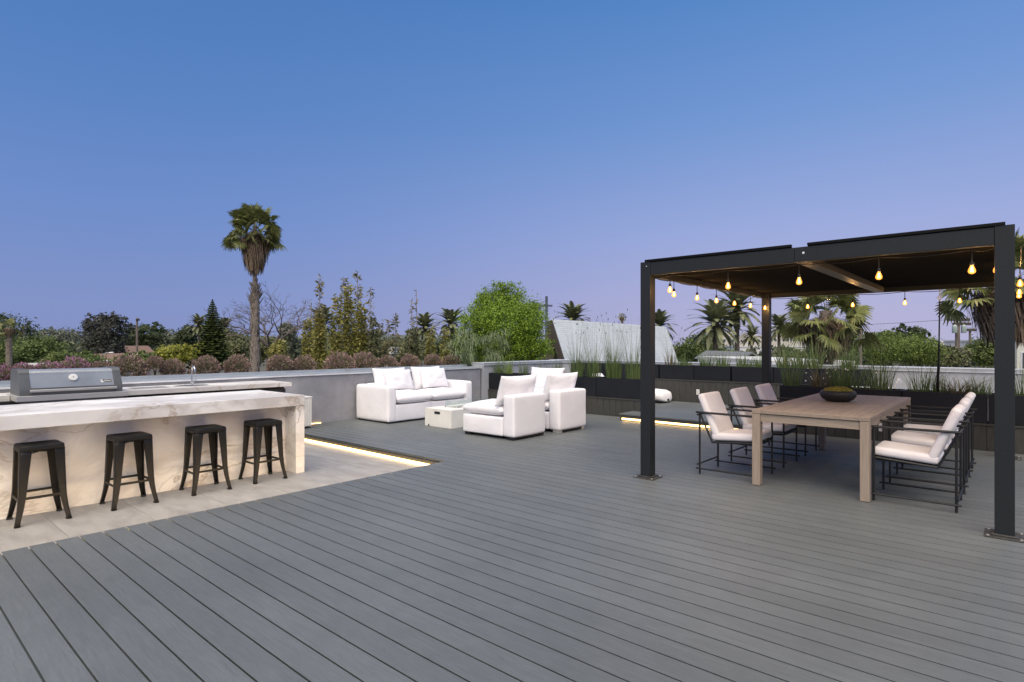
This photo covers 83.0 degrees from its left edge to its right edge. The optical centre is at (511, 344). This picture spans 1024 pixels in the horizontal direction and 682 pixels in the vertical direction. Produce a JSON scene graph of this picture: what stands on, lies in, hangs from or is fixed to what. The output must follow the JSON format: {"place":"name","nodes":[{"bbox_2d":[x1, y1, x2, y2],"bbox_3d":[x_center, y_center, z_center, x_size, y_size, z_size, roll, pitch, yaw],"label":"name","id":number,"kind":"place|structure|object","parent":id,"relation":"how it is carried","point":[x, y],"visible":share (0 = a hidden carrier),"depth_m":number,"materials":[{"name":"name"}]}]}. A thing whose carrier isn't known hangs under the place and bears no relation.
{"place":"outdoors","nodes":[
{"label":"outdoors","id":0,"kind":"place"},
{"bbox_2d":[0,441,421,554],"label":"tiled floor","id":1,"kind":"structure","parent":0,"point":[324,465],"depth_m":5.54,"materials":[{"name":"ceramic"}]},
{"bbox_2d":[6,439,71,528],"bbox_3d":[-4.018,1.158,4.923,0.383,0.645,0.383,0,0,41],"label":"bar stool","id":2,"kind":"object","parent":1,"relation":"on","point":[23,452],"visible":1,"depth_m":4.90,"materials":[{"name":"black metal"}]},
{"bbox_2d":[99,431,158,510],"bbox_3d":[-3.575,1.158,5.411,0.383,0.645,0.383,0,0,40],"label":"bar stool","id":3,"kind":"object","parent":1,"relation":"on","point":[115,447],"visible":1,"depth_m":5.39,"materials":[{"name":"black metal"}]},
{"bbox_2d":[0,366,291,404],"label":"back counter","id":4,"kind":"object","parent":1,"relation":"on","point":[192,388],"visible":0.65,"depth_m":8.12,"materials":[{"name":"stone"}]},
{"bbox_2d":[7,366,127,403],"bbox_3d":[-5.395,0.555,7.057,0.640,0.550,1.082,0,0,41],"label":"barbecue grill","id":5,"kind":"object","parent":4,"relation":"in","point":[29,386],"visible":0.77,"depth_m":6.85,"materials":[{"name":"metal"}]},
{"bbox_2d":[0,390,304,519],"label":"bar counter","id":6,"kind":"object","parent":1,"relation":"on","point":[82,429],"visible":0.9,"depth_m":5.65,"materials":[{"name":"stone"}]},
{"bbox_2d":[179,424,231,495],"bbox_3d":[-3.132,1.158,5.922,0.383,0.645,0.383,0,0,42],"label":"bar stool","id":7,"kind":"object","parent":1,"relation":"on","point":[212,431],"visible":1,"depth_m":5.90,"materials":[{"name":"black metal"}]},
{"bbox_2d":[238,418,287,483],"bbox_3d":[-2.750,1.158,6.399,0.383,0.645,0.383,0,0,40],"label":"bar stool","id":8,"kind":"object","parent":1,"relation":"on","point":[258,425],"visible":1,"depth_m":6.37,"materials":[{"name":"black metal"}]},
{"bbox_2d":[304,436,438,463],"bbox_3d":[-5.168,1.443,4.923,4.220,0.073,8.658,0,0,41],"label":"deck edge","id":9,"kind":"object","parent":1,"relation":"on","point":[375,451],"visible":0.21,"depth_m":7.76,"materials":[{"name":"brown wood"}]},
{"bbox_2d":[304,439,428,465],"bbox_3d":[-2.437,1.461,8.251,3.900,0.030,0.020,0,0,41],"label":"light strip","id":10,"kind":"object","parent":9,"relation":"attached to","point":[372,453],"visible":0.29,"depth_m":7.80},
{"bbox_2d":[1,355,914,379],"bbox_3d":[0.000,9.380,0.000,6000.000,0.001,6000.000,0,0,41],"label":"ground","id":11,"kind":"structure","parent":0,"point":[262,368],"depth_m":219.53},
{"bbox_2d":[0,318,24,366],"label":"fan palm","id":12,"kind":"object","parent":11,"relation":"on","point":[8,332],"visible":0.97,"depth_m":37.88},
{"bbox_2d":[0,312,45,369],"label":"broadleaf tree","id":13,"kind":"object","parent":11,"relation":"on","point":[5,318],"visible":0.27,"depth_m":62.86,"materials":[{"name":"green plant"}]},
{"bbox_2d":[0,332,75,365],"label":"broadleaf tree","id":14,"kind":"object","parent":11,"relation":"on","point":[33,351],"visible":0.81,"depth_m":47.27,"materials":[{"name":"green plant"}]},
{"bbox_2d":[12,326,90,346],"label":"broadleaf tree","id":15,"kind":"object","parent":11,"relation":"on","point":[64,334],"visible":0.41,"depth_m":136.82,"materials":[{"name":"green plant"}]},
{"bbox_2d":[34,348,106,364],"bbox_3d":[-30.103,4.799,39.895,4.355,9.178,4.265,0,0,41],"label":"broadleaf tree","id":16,"kind":"object","parent":11,"relation":"on","point":[58,356],"visible":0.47,"depth_m":39.40,"materials":[{"name":"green plant"}]},
{"bbox_2d":[67,311,135,353],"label":"broadleaf tree","id":17,"kind":"object","parent":11,"relation":"on","point":[99,328],"visible":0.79,"depth_m":68.93,"materials":[{"name":"green plant"}]},
{"bbox_2d":[116,321,167,348],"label":"broadleaf tree","id":18,"kind":"object","parent":11,"relation":"on","point":[153,335],"visible":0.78,"depth_m":88.32,"materials":[{"name":"green plant"}]},
{"bbox_2d":[153,342,204,373],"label":"broadleaf tree","id":19,"kind":"object","parent":11,"relation":"on","point":[179,352],"visible":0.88,"depth_m":42.90,"materials":[{"name":"green plant"}]},
{"bbox_2d":[170,323,197,370],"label":"broadleaf tree","id":20,"kind":"object","parent":11,"relation":"on","point":[183,337],"visible":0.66,"depth_m":83.89,"materials":[{"name":"green plant"}]},
{"bbox_2d":[186,299,238,369],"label":"norfolk pine","id":21,"kind":"object","parent":11,"relation":"on","point":[212,335],"visible":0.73,"depth_m":44.53,"materials":[{"name":"green plant"}]},
{"bbox_2d":[221,329,250,372],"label":"broadleaf tree","id":22,"kind":"object","parent":11,"relation":"on","point":[239,347],"visible":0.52,"depth_m":59.43,"materials":[{"name":"green plant"}]},
{"bbox_2d":[221,202,286,371],"bbox_3d":[-12.379,1.238,27.980,3.324,16.287,2.947,0,0,41],"label":"fan palm","id":23,"kind":"object","parent":11,"relation":"on","point":[255,246],"visible":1,"depth_m":27.73,"materials":[{"name":"green plant"}]},
{"bbox_2d":[197,284,326,358],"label":"bare tree","id":24,"kind":"object","parent":11,"relation":"on","point":[264,332],"visible":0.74,"depth_m":49.95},
{"bbox_2d":[277,321,298,355],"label":"broadleaf tree","id":25,"kind":"object","parent":11,"relation":"on","point":[292,339],"visible":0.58,"depth_m":79.56,"materials":[{"name":"green plant"}]},
{"bbox_2d":[299,317,313,369],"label":"bamboo","id":26,"kind":"object","parent":11,"relation":"on","point":[306,350],"visible":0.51,"depth_m":17.94,"materials":[{"name":"plant"}]},
{"bbox_2d":[310,314,327,369],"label":"bamboo","id":27,"kind":"object","parent":11,"relation":"on","point":[318,335],"visible":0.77,"depth_m":17.01,"materials":[{"name":"plant"}]},
{"bbox_2d":[326,294,344,368],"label":"bamboo","id":28,"kind":"object","parent":11,"relation":"on","point":[335,346],"visible":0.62,"depth_m":16.86,"materials":[{"name":"plant"}]},
{"bbox_2d":[341,282,356,356],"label":"bamboo","id":29,"kind":"object","parent":11,"relation":"on","point":[350,327],"visible":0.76,"depth_m":16.98,"materials":[{"name":"plant"}]},
{"bbox_2d":[352,300,368,367],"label":"bamboo","id":30,"kind":"object","parent":11,"relation":"on","point":[361,325],"visible":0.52,"depth_m":16.99,"materials":[{"name":"plant"}]},
{"bbox_2d":[365,314,383,365],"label":"bamboo","id":31,"kind":"object","parent":11,"relation":"on","point":[377,342],"visible":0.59,"depth_m":16.95,"materials":[{"name":"plant"}]},
{"bbox_2d":[384,336,438,365],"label":"broadleaf tree","id":32,"kind":"object","parent":11,"relation":"on","point":[422,346],"visible":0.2,"depth_m":57.72,"materials":[{"name":"green plant"}]},
{"bbox_2d":[410,312,441,358],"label":"date palm","id":33,"kind":"object","parent":11,"relation":"on","point":[424,320],"visible":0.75,"depth_m":94.23,"materials":[{"name":"green plant"}]},
{"bbox_2d":[431,307,465,363],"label":"date palm","id":34,"kind":"object","parent":11,"relation":"on","point":[448,315],"visible":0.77,"depth_m":84.08,"materials":[{"name":"green plant"}]},
{"bbox_2d":[0,331,993,371],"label":"woodland","id":35,"kind":"object","parent":11,"relation":"on","point":[293,355],"visible":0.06,"depth_m":126.38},
{"bbox_2d":[447,280,556,361],"bbox_3d":[-0.239,2.562,35.802,6.542,13.671,6.481,0,0,41],"label":"broadleaf tree","id":36,"kind":"object","parent":11,"relation":"on","point":[501,310],"visible":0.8,"depth_m":34.93,"materials":[{"name":"green plant"}]},
{"bbox_2d":[555,301,590,321],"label":"date palm","id":37,"kind":"object","parent":11,"relation":"on","point":[572,312],"visible":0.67,"depth_m":74.26,"materials":[{"name":"green plant"}]},
{"bbox_2d":[539,319,677,361],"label":"roof","id":38,"kind":"structure","parent":11,"relation":"on","point":[558,329],"depth_m":44.61,"materials":[{"name":"white"}]},
{"bbox_2d":[673,331,732,361],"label":"broadleaf tree","id":39,"kind":"object","parent":11,"relation":"on","point":[685,350],"visible":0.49,"depth_m":69.32,"materials":[{"name":"green plant"}]},
{"bbox_2d":[685,299,746,350],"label":"date palm","id":40,"kind":"object","parent":11,"relation":"on","point":[715,313],"visible":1,"depth_m":59.19,"materials":[{"name":"green plant"}]},
{"bbox_2d":[714,290,761,350],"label":"date palm","id":41,"kind":"object","parent":11,"relation":"on","point":[739,306],"visible":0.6,"depth_m":61.10,"materials":[{"name":"green plant"}]},
{"bbox_2d":[771,314,791,356],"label":"date palm","id":42,"kind":"object","parent":11,"relation":"on","point":[778,320],"visible":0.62,"depth_m":79.49,"materials":[{"name":"green plant"}]},
{"bbox_2d":[778,294,884,364],"bbox_3d":[11.458,3.429,20.944,3.303,11.903,3.364,0,0,41],"label":"fan palm","id":43,"kind":"object","parent":11,"relation":"on","point":[855,318],"visible":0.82,"depth_m":20.50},
{"bbox_2d":[850,329,915,365],"bbox_3d":[20.355,4.181,31.978,3.306,10.404,3.257,0,0,41],"label":"bush","id":44,"kind":"object","parent":11,"relation":"on","point":[891,340],"visible":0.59,"depth_m":31.44,"materials":[{"name":"green plant"}]},
{"bbox_2d":[892,323,931,364],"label":"broadleaf tree","id":45,"kind":"object","parent":11,"relation":"on","point":[915,329],"visible":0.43,"depth_m":69.67,"materials":[{"name":"green plant"}]},
{"bbox_2d":[893,332,951,366],"bbox_3d":[23.131,4.322,33.024,3.127,10.125,3.292,0,0,41],"label":"bush","id":46,"kind":"object","parent":11,"relation":"on","point":[921,345],"visible":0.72,"depth_m":32.54,"materials":[{"name":"green plant"}]},
{"bbox_2d":[928,346,975,367],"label":"bush","id":47,"kind":"object","parent":11,"relation":"on","point":[958,356],"visible":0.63,"depth_m":35.71,"materials":[{"name":"green plant"}]},
{"bbox_2d":[961,332,993,367],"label":"broadleaf tree","id":48,"kind":"object","parent":11,"relation":"on","point":[983,357],"visible":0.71,"depth_m":43.50,"materials":[{"name":"green plant"}]},
{"bbox_2d":[934,226,1023,348],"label":"fan palm","id":49,"kind":"object","parent":11,"relation":"on","point":[981,303],"visible":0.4,"depth_m":14.89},
{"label":"building","id":50,"kind":"structure","parent":11,"relation":"on","visible":0},
{"bbox_2d":[0,364,481,422],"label":"garden wall","id":51,"kind":"structure","parent":50,"relation":"on","point":[332,392],"depth_m":10.26,"materials":[{"name":"grey paint"}]},
{"bbox_2d":[304,435,437,461],"bbox_3d":[0.655,1.485,3.225,15.240,0.090,13.730,0,0,41],"label":"deck base","id":52,"kind":"object","parent":50,"relation":"on","point":[374,449],"visible":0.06,"depth_m":7.96,"materials":[{"name":"beige plastic"}]},
{"bbox_2d":[0,414,1023,681],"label":"deck","id":53,"kind":"structure","parent":52,"relation":"on","point":[584,554],"depth_m":3.45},
{"bbox_2d":[356,366,471,423],"bbox_3d":[-1.828,0.906,11.152,1.024,0.948,2.103,0,0,41],"label":"sofa","id":54,"kind":"object","parent":53,"relation":"on","point":[379,400],"visible":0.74,"depth_m":10.56,"materials":[{"name":"white fabric"}]},
{"bbox_2d":[383,369,413,389],"bbox_3d":[-2.118,0.657,10.841,0.244,0.376,0.660,0,0,38],"label":"throw pillow","id":55,"kind":"object","parent":54,"relation":"on","point":[399,379],"visible":0.9,"depth_m":10.75,"materials":[{"name":"white fabric"}]},
{"bbox_2d":[419,368,448,387],"bbox_3d":[-1.554,0.657,11.497,0.237,0.376,0.660,0,0,43],"label":"throw pillow","id":56,"kind":"object","parent":54,"relation":"on","point":[433,377],"visible":1,"depth_m":11.39,"materials":[{"name":"white fabric"}]},
{"bbox_2d":[425,403,471,428],"bbox_3d":[-0.774,1.170,10.258,0.660,0.420,1.444,0,0,41],"label":"fire pit","id":57,"kind":"object","parent":53,"relation":"on","point":[449,416],"visible":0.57,"depth_m":9.69,"materials":[{"name":"beige concrete"}]},
{"bbox_2d":[462,374,544,440],"bbox_3d":[-0.129,0.917,8.916,1.084,0.927,0.845,0,0,41],"label":"lounge chair","id":58,"kind":"object","parent":53,"relation":"on","point":[514,410],"visible":1,"depth_m":8.57,"materials":[{"name":"white fabric"}]},
{"bbox_2d":[531,367,564,392],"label":"lounge chair","id":59,"kind":"object","parent":53,"relation":"on","point":[541,373],"visible":0.18,"depth_m":11.50,"materials":[{"name":"white fabric"}]},
{"bbox_2d":[543,372,585,432],"bbox_3d":[0.584,0.917,9.622,1.084,0.927,0.845,0,0,41],"label":"lounge chair","id":60,"kind":"object","parent":53,"relation":"on","point":[565,404],"visible":0.74,"depth_m":9.18,"materials":[{"name":"white fabric"}]},
{"bbox_2d":[620,415,742,428],"bbox_3d":[3.833,1.327,10.751,2.570,0.102,2.738,0,0,41],"label":"platform base","id":61,"kind":"object","parent":53,"relation":"on","point":[671,420],"visible":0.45,"depth_m":9.86,"materials":[{"name":"white wood"}]},
{"bbox_2d":[619,401,742,425],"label":"platform boards","id":62,"kind":"object","parent":61,"relation":"on","point":[677,410],"visible":0.1,"depth_m":10.69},
{"bbox_2d":[488,389,639,416],"bbox_3d":[1.075,1.204,12.250,3.948,0.348,0.442,0,0,41],"label":"plank bench","id":63,"kind":"object","parent":62,"relation":"on","point":[608,406],"visible":0.3,"depth_m":11.29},
{"bbox_2d":[575,376,601,396],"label":"planter box","id":64,"kind":"object","parent":63,"relation":"on","point":[587,384],"visible":0.36,"depth_m":11.61,"materials":[{"name":"metal"}]},
{"bbox_2d":[562,315,601,376],"bbox_3d":[1.350,0.020,11.996,0.727,1.380,0.766,0,0,41],"label":"grass clump","id":65,"kind":"object","parent":64,"relation":"on","point":[579,368],"visible":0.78,"depth_m":11.95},
{"bbox_2d":[576,317,603,376],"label":"grass clump","id":66,"kind":"object","parent":64,"relation":"on","point":[592,366],"visible":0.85,"depth_m":11.70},
{"bbox_2d":[596,377,639,399],"bbox_3d":[2.175,0.838,11.289,1.008,0.380,0.380,0,0,41],"label":"planter box","id":67,"kind":"object","parent":63,"relation":"on","point":[624,388],"visible":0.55,"depth_m":11.16,"materials":[{"name":"metal"}]},
{"bbox_2d":[597,308,629,378],"bbox_3d":[2.025,-0.010,11.470,0.723,1.439,0.798,0,0,22],"label":"grass clump","id":68,"kind":"object","parent":67,"relation":"on","point":[613,371],"visible":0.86,"depth_m":11.39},
{"bbox_2d":[616,319,639,378],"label":"grass clump","id":69,"kind":"object","parent":67,"relation":"on","point":[635,373],"visible":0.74,"depth_m":11.13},
{"bbox_2d":[696,391,775,476],"bbox_3d":[2.390,0.951,6.191,0.659,0.858,0.574,0,0,41],"label":"dining chair","id":70,"kind":"object","parent":53,"relation":"on","point":[717,415],"visible":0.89,"depth_m":6.17,"materials":[{"name":"fabric"}]},
{"bbox_2d":[728,387,799,467],"bbox_3d":[2.990,0.951,6.882,0.659,0.858,0.574,0,0,41],"label":"dining chair","id":71,"kind":"object","parent":53,"relation":"on","point":[742,398],"visible":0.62,"depth_m":6.85,"materials":[{"name":"fabric"}]},
{"bbox_2d":[753,383,818,455],"bbox_3d":[3.576,0.951,7.556,0.659,0.858,0.574,0,0,41],"label":"dining chair","id":72,"kind":"object","parent":53,"relation":"on","point":[765,393],"visible":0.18,"depth_m":7.55,"materials":[{"name":"fabric"}]},
{"bbox_2d":[633,222,1023,542],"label":"pergola","id":73,"kind":"object","parent":53,"relation":"on","point":[942,272],"visible":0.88,"depth_m":5.44,"materials":[{"name":"metal"}]},
{"bbox_2d":[654,246,1021,301],"bbox_3d":[3.782,-0.668,6.510,2.904,0.092,3.769,0,0,41],"label":"string light","id":74,"kind":"object","parent":73,"relation":"hanging from","point":[972,250],"visible":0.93,"depth_m":5.40,"materials":[{"name":"black plastic"}]},
{"bbox_2d":[752,393,910,502],"bbox_3d":[3.601,1.009,6.369,1.004,0.742,2.624,0,0,41],"label":"dining table","id":75,"kind":"object","parent":53,"relation":"on","point":[862,413],"visible":0.84,"depth_m":5.66,"materials":[{"name":"brown wood"}]},
{"bbox_2d":[820,386,856,401],"bbox_3d":[3.670,0.551,6.521,0.370,0.171,0.370,0,0,41],"label":"moss bowl","id":76,"kind":"object","parent":75,"relation":"on","point":[838,394],"visible":1,"depth_m":6.40,"materials":[{"name":"ceramic"}]},
{"bbox_2d":[792,418,1023,453],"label":"plank bench","id":77,"kind":"object","parent":53,"relation":"on","point":[983,437],"visible":0.3,"depth_m":7.62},
{"bbox_2d":[780,384,904,416],"bbox_3d":[4.986,0.837,8.815,1.618,0.384,0.380,0,0,41],"label":"planter box","id":78,"kind":"object","parent":77,"relation":"on","point":[786,391],"visible":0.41,"depth_m":8.89,"materials":[{"name":"metal"}]},
{"bbox_2d":[773,339,806,385],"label":"grass clump","id":79,"kind":"object","parent":78,"relation":"on","point":[787,380],"visible":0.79,"depth_m":9.26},
{"bbox_2d":[809,320,869,386],"bbox_3d":[5.016,0.121,8.848,0.804,1.178,0.777,0,0,41],"label":"grass clump","id":80,"kind":"object","parent":78,"relation":"on","point":[839,382],"visible":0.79,"depth_m":8.77,"materials":[{"name":"green plant"}]},
{"bbox_2d":[847,324,905,389],"bbox_3d":[5.346,0.172,8.567,0.852,1.076,0.682,0,0,41],"label":"grass clump","id":81,"kind":"object","parent":78,"relation":"on","point":[877,385],"visible":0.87,"depth_m":8.46,"materials":[{"name":"green plant"}]},
{"bbox_2d":[902,389,987,423],"bbox_3d":[5.952,0.837,7.976,0.918,0.384,0.380,0,0,41],"label":"planter box","id":82,"kind":"object","parent":77,"relation":"on","point":[951,399],"visible":0.68,"depth_m":7.84,"materials":[{"name":"metal"}]},
{"bbox_2d":[901,344,951,391],"bbox_3d":[5.825,0.287,8.129,0.568,0.845,0.668,0,0,-9],"label":"grass clump","id":83,"kind":"object","parent":82,"relation":"on","point":[925,386],"visible":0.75,"depth_m":8.11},
{"bbox_2d":[909,368,989,392],"bbox_3d":[6.072,0.509,7.893,1.162,0.401,0.955,0,0,41],"label":"grass clump","id":84,"kind":"object","parent":82,"relation":"in","point":[954,390],"visible":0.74,"depth_m":7.84,"materials":[{"name":"green plant"}]},
{"bbox_2d":[988,393,1023,425],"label":"planter box","id":85,"kind":"object","parent":77,"relation":"on","point":[1019,410],"visible":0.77,"depth_m":7.34,"materials":[{"name":"metal"}]},
{"bbox_2d":[871,404,966,512],"bbox_3d":[3.599,0.951,5.139,0.659,0.858,0.574,0,0,41],"label":"dining chair","id":86,"kind":"object","parent":53,"relation":"on","point":[934,455],"visible":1,"depth_m":5.01,"materials":[{"name":"fabric"}]},
{"bbox_2d":[886,397,971,491],"bbox_3d":[4.169,0.951,5.796,0.659,0.858,0.574,0,0,40],"label":"dining chair","id":87,"kind":"object","parent":53,"relation":"on","point":[914,438],"visible":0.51,"depth_m":5.74,"materials":[{"name":"fabric"}]},
{"bbox_2d":[899,392,976,475],"bbox_3d":[4.746,0.951,6.461,0.659,0.858,0.574,0,0,42],"label":"dining chair","id":88,"kind":"object","parent":53,"relation":"on","point":[971,396],"visible":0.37,"depth_m":6.39,"materials":[{"name":"fabric"}]},
{"bbox_2d":[471,360,561,399],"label":"parapet","id":89,"kind":"structure","parent":50,"relation":"on","point":[486,369],"depth_m":13.63,"materials":[{"name":"paint"}]},
{"bbox_2d":[551,359,1023,393],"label":"parapet","id":90,"kind":"structure","parent":50,"relation":"on","point":[902,371],"depth_m":10.31,"materials":[{"name":"paint"}]},
{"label":"planting bed","id":91,"kind":"structure","parent":50,"relation":"on","visible":0},
{"bbox_2d":[111,353,149,376],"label":"flowering shrub","id":92,"kind":"object","parent":91,"relation":"on","point":[133,362],"visible":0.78,"depth_m":8.60,"materials":[{"name":"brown plant"}]},
{"bbox_2d":[158,358,185,374],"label":"flowering shrub","id":93,"kind":"object","parent":91,"relation":"on","point":[173,365],"visible":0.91,"depth_m":9.05,"materials":[{"name":"brown plant"}]},
{"bbox_2d":[188,354,221,373],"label":"flowering shrub","id":94,"kind":"object","parent":91,"relation":"on","point":[205,362],"visible":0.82,"depth_m":9.40,"materials":[{"name":"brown plant"}]},
{"bbox_2d":[223,354,251,372],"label":"flowering shrub","id":95,"kind":"object","parent":91,"relation":"on","point":[230,364],"visible":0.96,"depth_m":9.79,"materials":[{"name":"brown plant"}]},
{"bbox_2d":[265,354,293,370],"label":"flowering shrub","id":96,"kind":"object","parent":91,"relation":"on","point":[284,362],"visible":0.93,"depth_m":10.35,"materials":[{"name":"brown plant"}]},
{"bbox_2d":[293,354,317,369],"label":"flowering shrub","id":97,"kind":"object","parent":91,"relation":"on","point":[300,362],"visible":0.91,"depth_m":10.71,"materials":[{"name":"brown plant"}]},
{"bbox_2d":[320,350,356,369],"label":"flowering shrub","id":98,"kind":"object","parent":91,"relation":"on","point":[337,360],"visible":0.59,"depth_m":11.25,"materials":[{"name":"brown plant"}]},
{"bbox_2d":[351,351,377,369],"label":"flowering shrub","id":99,"kind":"object","parent":91,"relation":"on","point":[366,358],"visible":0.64,"depth_m":11.68,"materials":[{"name":"brown plant"}]},
{"bbox_2d":[441,327,482,365],"bbox_3d":[-1.204,0.319,13.664,0.887,1.524,1.007,0,0,41],"label":"papyrus","id":100,"kind":"object","parent":91,"relation":"on","point":[469,354],"visible":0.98,"depth_m":13.61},
{"bbox_2d":[478,328,511,361],"bbox_3d":[-0.483,0.315,15.188,1.087,1.531,0.934,0,0,41],"label":"papyrus","id":101,"kind":"object","parent":91,"relation":"on","point":[488,357],"visible":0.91,"depth_m":15.11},
{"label":"rear roof","id":102,"kind":"structure","parent":50,"relation":"on","visible":0},
{"bbox_2d":[584,375,827,406],"bbox_3d":[4.074,1.071,12.698,6.608,0.613,0.442,0,0,41],"label":"plank bench","id":103,"kind":"object","parent":102,"relation":"on","point":[681,390],"visible":0.19,"depth_m":12.43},
{"bbox_2d":[660,364,697,379],"bbox_3d":[3.761,0.609,12.971,0.798,0.308,0.380,0,0,41],"label":"planter box","id":104,"kind":"object","parent":103,"relation":"on","point":[683,372],"visible":0.78,"depth_m":12.82,"materials":[{"name":"metal"}]},
{"bbox_2d":[694,365,733,380],"bbox_3d":[4.365,0.609,12.447,0.778,0.308,0.380,0,0,41],"label":"planter box","id":105,"kind":"object","parent":103,"relation":"on","point":[715,373],"visible":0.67,"depth_m":12.28,"materials":[{"name":"metal"}]},
{"bbox_2d":[732,366,775,382],"bbox_3d":[4.994,0.609,11.901,0.813,0.308,0.380,0,0,41],"label":"planter box","id":106,"kind":"object","parent":103,"relation":"on","point":[746,374],"visible":0.65,"depth_m":11.80,"materials":[{"name":"metal"}]},
{"bbox_2d":[774,367,819,384],"bbox_3d":[5.607,0.609,11.368,0.788,0.308,0.380,0,0,41],"label":"planter box","id":107,"kind":"object","parent":103,"relation":"on","point":[777,376],"visible":0.61,"depth_m":11.19,"materials":[{"name":"metal"}]},
{"bbox_2d":[799,314,831,368],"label":"grass clump","id":108,"kind":"object","parent":107,"relation":"on","point":[814,365],"visible":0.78,"depth_m":11.13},
{"bbox_2d":[819,368,870,386],"bbox_3d":[6.226,0.609,10.831,0.788,0.308,0.380,0,0,41],"label":"planter box","id":109,"kind":"object","parent":103,"relation":"on","point":[857,373],"visible":0.46,"depth_m":10.65,"materials":[{"name":"metal"}]},
{"bbox_2d":[0,0,1023,345],"label":"sky","id":110,"kind":"structure","parent":0,"point":[441,150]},
{"bbox_2d":[698,356,854,364],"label":"house","id":111,"kind":"structure","parent":0,"point":[746,358],"depth_m":30.64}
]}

